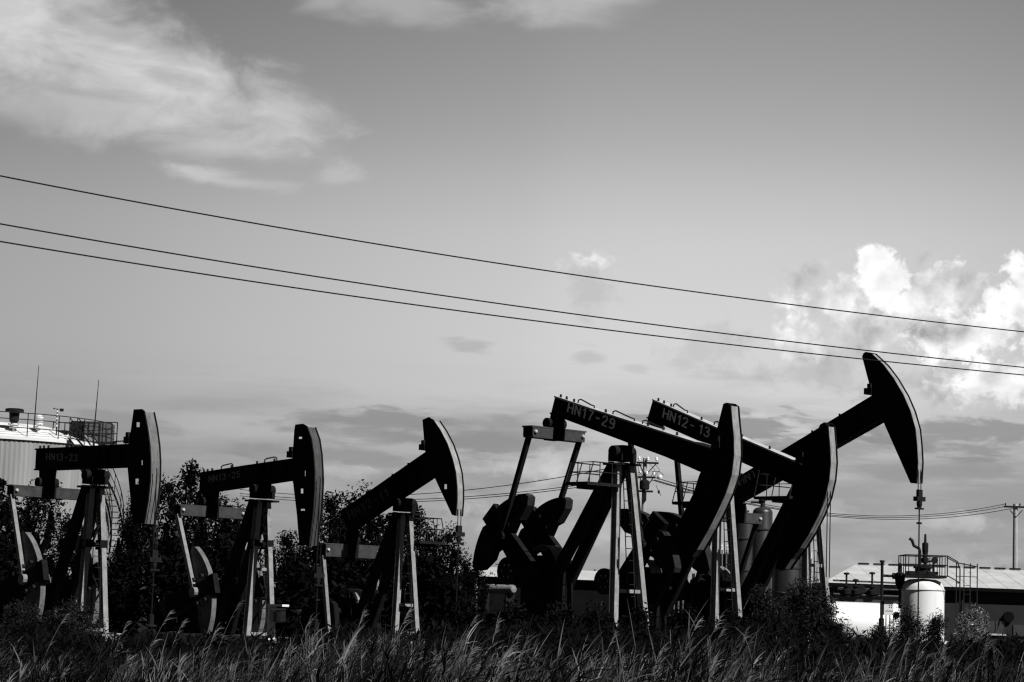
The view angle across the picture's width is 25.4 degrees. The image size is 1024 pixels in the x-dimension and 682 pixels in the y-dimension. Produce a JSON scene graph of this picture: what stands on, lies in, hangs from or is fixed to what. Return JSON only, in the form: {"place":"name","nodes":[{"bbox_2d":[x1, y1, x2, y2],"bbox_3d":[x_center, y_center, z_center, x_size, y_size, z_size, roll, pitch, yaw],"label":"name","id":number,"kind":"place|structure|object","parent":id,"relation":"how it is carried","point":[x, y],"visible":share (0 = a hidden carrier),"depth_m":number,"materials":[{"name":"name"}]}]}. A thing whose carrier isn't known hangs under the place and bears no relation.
{"place":"outdoors","nodes":[
{"label":"outdoors","id":0,"kind":"place"},
{"bbox_2d":[310,619,325,639],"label":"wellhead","id":1,"kind":"object","parent":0,"point":[314,632],"visible":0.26,"depth_m":71.09,"materials":[{"name":"metal"}]},
{"bbox_2d":[1,613,1020,681],"bbox_3d":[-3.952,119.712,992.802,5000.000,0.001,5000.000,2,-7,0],"label":"ground","id":2,"kind":"structure","parent":0,"point":[140,628],"depth_m":58.58,"materials":[{"name":"soil"}]},
{"bbox_2d":[0,534,18,624],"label":"thicket","id":3,"kind":"object","parent":2,"relation":"on","point":[9,566],"visible":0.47,"depth_m":89.06,"materials":[{"name":"black plant"}]},
{"bbox_2d":[0,478,46,558],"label":"tree","id":4,"kind":"object","parent":2,"relation":"on","point":[5,518],"visible":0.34,"depth_m":97.51,"materials":[{"name":"black plant"}]},
{"bbox_2d":[0,596,50,650],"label":"bush","id":5,"kind":"object","parent":2,"relation":"on","point":[24,611],"visible":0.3,"depth_m":65.28,"materials":[{"name":"black plant"}]},
{"bbox_2d":[0,479,70,613],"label":"tree","id":6,"kind":"object","parent":2,"relation":"on","point":[32,520],"visible":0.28,"depth_m":103.39,"materials":[{"name":"black plant"}]},
{"bbox_2d":[0,366,123,618],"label":"storage tank","id":7,"kind":"object","parent":2,"relation":"on","point":[19,443],"visible":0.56,"depth_m":107.77,"materials":[{"name":"grey metal"}]},
{"bbox_2d":[42,512,94,615],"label":"tree","id":8,"kind":"object","parent":2,"relation":"on","point":[59,541],"visible":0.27,"depth_m":98.46,"materials":[{"name":"black plant"}]},
{"bbox_2d":[34,594,107,646],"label":"bush","id":9,"kind":"object","parent":2,"relation":"on","point":[80,622],"visible":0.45,"depth_m":65.28,"materials":[{"name":"black plant"}]},
{"bbox_2d":[0,409,161,639],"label":"pumpjack","id":10,"kind":"object","parent":2,"relation":"on","point":[85,581],"visible":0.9,"depth_m":70.82,"materials":[{"name":"paint"}]},
{"bbox_2d":[93,548,145,638],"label":"thicket","id":11,"kind":"object","parent":2,"relation":"on","point":[123,575],"visible":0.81,"depth_m":90.75,"materials":[{"name":"black plant"}]},
{"bbox_2d":[107,491,150,624],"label":"tree","id":12,"kind":"object","parent":2,"relation":"on","point":[121,533],"visible":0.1,"depth_m":107.39,"materials":[{"name":"black plant"}]},
{"bbox_2d":[107,473,183,623],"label":"tree","id":13,"kind":"object","parent":2,"relation":"on","point":[137,540],"visible":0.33,"depth_m":102.14,"materials":[{"name":"black plant"}]},
{"bbox_2d":[145,614,164,636],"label":"wellhead","id":14,"kind":"object","parent":2,"relation":"on","point":[150,624],"visible":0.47,"depth_m":67.85,"materials":[{"name":"metal"}]},
{"bbox_2d":[129,526,222,631],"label":"thicket","id":15,"kind":"object","parent":2,"relation":"on","point":[170,575],"visible":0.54,"depth_m":89.89,"materials":[{"name":"black plant"}]},
{"bbox_2d":[143,458,218,565],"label":"tree","id":16,"kind":"object","parent":2,"relation":"on","point":[190,479],"visible":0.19,"depth_m":105.64,"materials":[{"name":"black plant"}]},
{"bbox_2d":[184,491,264,581],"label":"tree","id":17,"kind":"object","parent":2,"relation":"on","point":[227,526],"visible":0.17,"depth_m":100.18,"materials":[{"name":"black plant"}]},
{"bbox_2d":[141,424,324,643],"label":"pumpjack","id":18,"kind":"object","parent":2,"relation":"on","point":[204,600],"visible":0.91,"depth_m":73.86,"materials":[{"name":"paint"}]},
{"bbox_2d":[203,534,266,634],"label":"thicket","id":19,"kind":"object","parent":2,"relation":"on","point":[218,558],"visible":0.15,"depth_m":91.10,"materials":[{"name":"black plant"}]},
{"bbox_2d":[217,497,264,621],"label":"tree","id":20,"kind":"object","parent":2,"relation":"on","point":[262,559],"visible":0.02,"depth_m":108.66,"materials":[{"name":"black plant"}]},
{"bbox_2d":[266,604,289,642],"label":"pump cabinet","id":21,"kind":"object","parent":2,"relation":"on","point":[275,615],"visible":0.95,"depth_m":71.92,"materials":[{"name":"grey metal"}]},
{"bbox_2d":[262,530,309,592],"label":"tree","id":22,"kind":"object","parent":2,"relation":"on","point":[286,542],"visible":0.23,"depth_m":99.39,"materials":[{"name":"black plant"}]},
{"bbox_2d":[274,539,317,595],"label":"tree","id":23,"kind":"object","parent":2,"relation":"on","point":[307,554],"visible":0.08,"depth_m":103.28,"materials":[{"name":"black plant"}]},
{"bbox_2d":[266,553,331,638],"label":"thicket","id":24,"kind":"object","parent":2,"relation":"on","point":[298,595],"visible":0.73,"depth_m":89.93,"materials":[{"name":"black plant"}]},
{"bbox_2d":[299,490,347,569],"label":"tree","id":25,"kind":"object","parent":2,"relation":"on","point":[331,526],"visible":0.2,"depth_m":102.38,"materials":[{"name":"black plant"}]},
{"bbox_2d":[305,532,392,634],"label":"thicket","id":26,"kind":"object","parent":2,"relation":"on","point":[342,573],"visible":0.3,"depth_m":90.84,"materials":[{"name":"black plant"}]},
{"bbox_2d":[329,479,384,544],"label":"tree","id":27,"kind":"object","parent":2,"relation":"on","point":[354,498],"visible":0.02,"depth_m":106.40,"materials":[{"name":"black plant"}]},
{"bbox_2d":[289,417,464,654],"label":"pumpjack","id":28,"kind":"object","parent":2,"relation":"on","point":[438,460],"visible":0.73,"depth_m":78.96,"materials":[{"name":"paint"}]},
{"bbox_2d":[354,514,407,619],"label":"tree","id":29,"kind":"object","parent":2,"relation":"on","point":[373,524],"visible":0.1,"depth_m":100.46,"materials":[{"name":"black plant"}]},
{"bbox_2d":[358,534,409,634],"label":"thicket","id":30,"kind":"object","parent":2,"relation":"on","point":[368,569],"visible":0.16,"depth_m":92.03,"materials":[{"name":"black plant"}]},
{"bbox_2d":[400,503,436,616],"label":"tree","id":31,"kind":"object","parent":2,"relation":"on","point":[416,522],"visible":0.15,"depth_m":104.51,"materials":[{"name":"black plant"}]},
{"bbox_2d":[399,553,481,632],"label":"thicket","id":32,"kind":"object","parent":2,"relation":"on","point":[437,595],"visible":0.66,"depth_m":90.15,"materials":[{"name":"black plant"}]},
{"bbox_2d":[415,520,471,628],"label":"tree","id":33,"kind":"object","parent":2,"relation":"on","point":[449,536],"visible":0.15,"depth_m":101.39,"materials":[{"name":"black plant"}]},
{"bbox_2d":[430,543,486,619],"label":"tree","id":34,"kind":"object","parent":2,"relation":"on","point":[463,565],"visible":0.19,"depth_m":98.40,"materials":[{"name":"black plant"}]},
{"bbox_2d":[444,593,488,653],"bbox_3d":[-1.309,8.063,63.439,1.550,2.150,1.607,2,-7,0],"label":"bush","id":35,"kind":"object","parent":2,"relation":"on","point":[463,615],"visible":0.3,"depth_m":63.36,"materials":[{"name":"black plant"}]},
{"bbox_2d":[458,563,499,621],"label":"tree","id":36,"kind":"object","parent":2,"relation":"on","point":[474,575],"visible":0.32,"depth_m":95.31,"materials":[{"name":"black plant"}]},
{"bbox_2d":[479,584,516,634],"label":"drum tank","id":37,"kind":"object","parent":2,"relation":"on","point":[508,591],"visible":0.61,"depth_m":110.53,"materials":[{"name":"metal"}]},
{"bbox_2d":[0,606,1023,681],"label":"undergrowth","id":38,"kind":"object","parent":2,"relation":"on","point":[63,641],"visible":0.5,"depth_m":44.33,"materials":[{"name":"black plant"}]},
{"bbox_2d":[0,598,1023,681],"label":"reeds","id":39,"kind":"object","parent":2,"relation":"on","point":[374,663],"visible":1,"depth_m":17.52,"materials":[{"name":"black plant"}]},
{"bbox_2d":[481,596,543,667],"bbox_3d":[0.025,7.910,61.596,1.935,2.110,1.807,2,-7,0],"label":"bush","id":40,"kind":"object","parent":2,"relation":"on","point":[513,614],"visible":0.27,"depth_m":61.40,"materials":[{"name":"black plant"}]},
{"bbox_2d":[428,566,608,623],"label":"shed","id":41,"kind":"structure","parent":2,"relation":"on","point":[584,589],"depth_m":136.08,"materials":[{"name":"white metal"}]},
{"bbox_2d":[527,599,582,664],"bbox_3d":[1.290,7.964,61.433,2.118,2.040,1.912,7,-8,-35],"label":"bush","id":42,"kind":"object","parent":2,"relation":"on","point":[563,616],"visible":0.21,"depth_m":61.44,"materials":[{"name":"black plant"}]},
{"bbox_2d":[570,600,618,670],"bbox_3d":[2.184,7.885,60.554,1.469,2.050,1.796,2,-7,0],"label":"bush","id":43,"kind":"object","parent":2,"relation":"on","point":[591,617],"visible":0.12,"depth_m":60.39,"materials":[{"name":"black plant"}]},
{"bbox_2d":[472,394,742,652],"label":"pumpjack","id":44,"kind":"object","parent":2,"relation":"on","point":[553,571],"visible":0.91,"depth_m":66.45,"materials":[{"name":"paint"}]},
{"bbox_2d":[614,602,670,668],"bbox_3d":[3.439,7.882,60.046,1.723,2.014,1.524,-4,-9,39],"label":"bush","id":45,"kind":"object","parent":2,"relation":"on","point":[637,612],"visible":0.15,"depth_m":59.93,"materials":[{"name":"black plant"}]},
{"bbox_2d":[637,456,663,511],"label":"utility pole","id":46,"kind":"object","parent":2,"relation":"on","point":[644,485],"visible":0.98,"depth_m":119.81,"materials":[{"name":"concrete"}]},
{"bbox_2d":[240,462,636,495],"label":"power line","id":47,"kind":"object","parent":46,"relation":"attached to","point":[474,489],"visible":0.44,"depth_m":129.12,"materials":[{"name":"black metal"}]},
{"bbox_2d":[240,476,637,499],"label":"power line","id":48,"kind":"object","parent":46,"relation":"attached to","point":[467,496],"visible":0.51,"depth_m":129.56,"materials":[{"name":"black metal"}]},
{"bbox_2d":[244,478,638,502],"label":"power line","id":49,"kind":"object","parent":46,"relation":"attached to","point":[467,498],"visible":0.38,"depth_m":129.74,"materials":[{"name":"black metal"}]},
{"bbox_2d":[670,568,694,615],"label":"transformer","id":50,"kind":"object","parent":2,"relation":"on","point":[691,575],"visible":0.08,"depth_m":91.13,"materials":[{"name":"metal"}]},
{"bbox_2d":[662,603,713,666],"bbox_3d":[4.774,8.092,61.528,1.639,2.025,1.614,2,-7,0],"label":"bush","id":51,"kind":"object","parent":2,"relation":"on","point":[681,618],"visible":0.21,"depth_m":61.44,"materials":[{"name":"black plant"}]},
{"bbox_2d":[582,398,837,649],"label":"pumpjack","id":52,"kind":"object","parent":2,"relation":"on","point":[811,474],"visible":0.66,"depth_m":69.83,"materials":[{"name":"paint"}]},
{"bbox_2d":[720,543,729,574],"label":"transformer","id":53,"kind":"object","parent":2,"relation":"on","point":[726,558],"visible":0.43,"depth_m":93.27,"materials":[{"name":"metal"}]},
{"bbox_2d":[710,606,750,668],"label":"bush","id":54,"kind":"object","parent":2,"relation":"on","point":[732,618],"visible":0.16,"depth_m":60.39,"materials":[{"name":"black plant"}]},
{"bbox_2d":[736,510,751,612],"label":"process vessel","id":55,"kind":"object","parent":2,"relation":"on","point":[743,531],"visible":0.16,"depth_m":97.29,"materials":[{"name":"grey metal"}]},
{"bbox_2d":[751,500,772,643],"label":"process vessel","id":56,"kind":"object","parent":2,"relation":"on","point":[764,527],"visible":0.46,"depth_m":94.43,"materials":[{"name":"grey metal"}]},
{"bbox_2d":[733,582,801,677],"bbox_3d":[6.722,7.733,60.514,2.124,2.639,2.026,3,-7,-13],"label":"bush","id":57,"kind":"object","parent":2,"relation":"on","point":[761,602],"visible":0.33,"depth_m":60.38,"materials":[{"name":"black plant"}]},
{"bbox_2d":[771,552,817,612],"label":"process vessel","id":58,"kind":"object","parent":2,"relation":"on","point":[782,579],"visible":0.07,"depth_m":91.01,"materials":[{"name":"white paint"}]},
{"bbox_2d":[666,352,925,650],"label":"pumpjack","id":59,"kind":"object","parent":2,"relation":"on","point":[888,403],"visible":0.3,"depth_m":73.45,"materials":[{"name":"paint"}]},
{"bbox_2d":[778,573,852,679],"bbox_3d":[8.050,7.737,61.580,2.077,2.977,2.440,8,-9,-42],"label":"bush","id":60,"kind":"object","parent":2,"relation":"on","point":[807,600],"visible":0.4,"depth_m":61.35,"materials":[{"name":"black plant"}]},
{"bbox_2d":[809,615,850,680],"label":"bush","id":61,"kind":"object","parent":2,"relation":"on","point":[837,624],"visible":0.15,"depth_m":59.45,"materials":[{"name":"black plant"}]},
{"bbox_2d":[832,572,897,603],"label":"pipe rack","id":62,"kind":"object","parent":2,"relation":"on","point":[850,593],"visible":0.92,"depth_m":91.20,"materials":[{"name":"grey metal"}]},
{"bbox_2d":[830,601,899,645],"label":"horizontal tank","id":63,"kind":"object","parent":2,"relation":"on","point":[861,616],"visible":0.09,"depth_m":88.37,"materials":[{"name":"white metal"}]},
{"bbox_2d":[853,621,898,672],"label":"bush","id":64,"kind":"object","parent":2,"relation":"on","point":[878,630],"visible":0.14,"depth_m":69.33,"materials":[{"name":"black plant"}]},
{"bbox_2d":[879,560,884,634],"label":"standpipe","id":65,"kind":"object","parent":2,"relation":"on","point":[882,562],"visible":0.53,"depth_m":85.03,"materials":[{"name":"metal"}]},
{"bbox_2d":[880,600,895,632],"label":"control cabinet","id":66,"kind":"object","parent":2,"relation":"on","point":[886,607],"visible":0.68,"depth_m":83.34,"materials":[{"name":"white metal"}]},
{"bbox_2d":[885,600,927,672],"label":"bush","id":67,"kind":"object","parent":2,"relation":"on","point":[908,628],"visible":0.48,"depth_m":71.39,"materials":[{"name":"black plant"}]},
{"bbox_2d":[812,563,1023,655],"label":"long shed","id":68,"kind":"structure","parent":2,"relation":"on","point":[1001,592],"depth_m":128.08,"materials":[{"name":"metal"}]},
{"bbox_2d":[986,621,1005,635],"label":"window","id":69,"kind":"structure","parent":68,"relation":"in","point":[993,625],"depth_m":127.84,"materials":[{"name":"black glass"}]},
{"bbox_2d":[1013,625,1023,636],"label":"window","id":70,"kind":"structure","parent":68,"relation":"in","point":[1019,629],"depth_m":127.90,"materials":[{"name":"black glass"}]},
{"bbox_2d":[883,534,977,652],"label":"vertical tank","id":71,"kind":"object","parent":2,"relation":"on","point":[931,595],"visible":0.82,"depth_m":84.98,"materials":[{"name":"white metal"}]},
{"bbox_2d":[920,607,950,674],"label":"bush","id":72,"kind":"object","parent":2,"relation":"on","point":[935,626],"visible":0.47,"depth_m":70.37,"materials":[{"name":"black plant"}]},
{"bbox_2d":[953,602,990,671],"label":"bush","id":73,"kind":"object","parent":2,"relation":"on","point":[973,622],"visible":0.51,"depth_m":77.36,"materials":[{"name":"grey plant"}]},
{"bbox_2d":[985,628,1021,676],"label":"bush","id":74,"kind":"object","parent":2,"relation":"on","point":[1006,636],"visible":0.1,"depth_m":75.33,"materials":[{"name":"black plant"}]},
{"bbox_2d":[1004,503,1023,567],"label":"utility pole","id":75,"kind":"object","parent":2,"relation":"on","point":[1015,536],"visible":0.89,"depth_m":149.58,"materials":[{"name":"concrete"}]},
{"bbox_2d":[654,479,1003,517],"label":"power line","id":76,"kind":"object","parent":75,"relation":"attached to","point":[856,516],"visible":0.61,"depth_m":137.75,"materials":[{"name":"black metal"}]},
{"bbox_2d":[655,477,1003,515],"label":"power line","id":77,"kind":"object","parent":75,"relation":"attached to","point":[864,515],"visible":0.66,"depth_m":137.01,"materials":[{"name":"black metal"}]},
{"bbox_2d":[652,480,1016,519],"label":"power line","id":78,"kind":"object","parent":75,"relation":"attached to","point":[866,518],"visible":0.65,"depth_m":137.72,"materials":[{"name":"black metal"}]},
{"bbox_2d":[0,175,1023,331],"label":"power line","id":79,"kind":"object","parent":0,"point":[482,260],"visible":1,"depth_m":40.73,"materials":[{"name":"black metal"}]},
{"bbox_2d":[0,223,1023,367],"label":"power line","id":80,"kind":"object","parent":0,"point":[480,300],"visible":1,"depth_m":40.58,"materials":[{"name":"black metal"}]},
{"bbox_2d":[0,241,1023,374],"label":"power line","id":81,"kind":"object","parent":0,"point":[482,313],"visible":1,"depth_m":40.59,"materials":[{"name":"black metal"}]},
{"bbox_2d":[0,0,1023,600],"label":"sky","id":82,"kind":"structure","parent":0,"point":[862,156],"materials":[{"name":"grey"}]}
]}

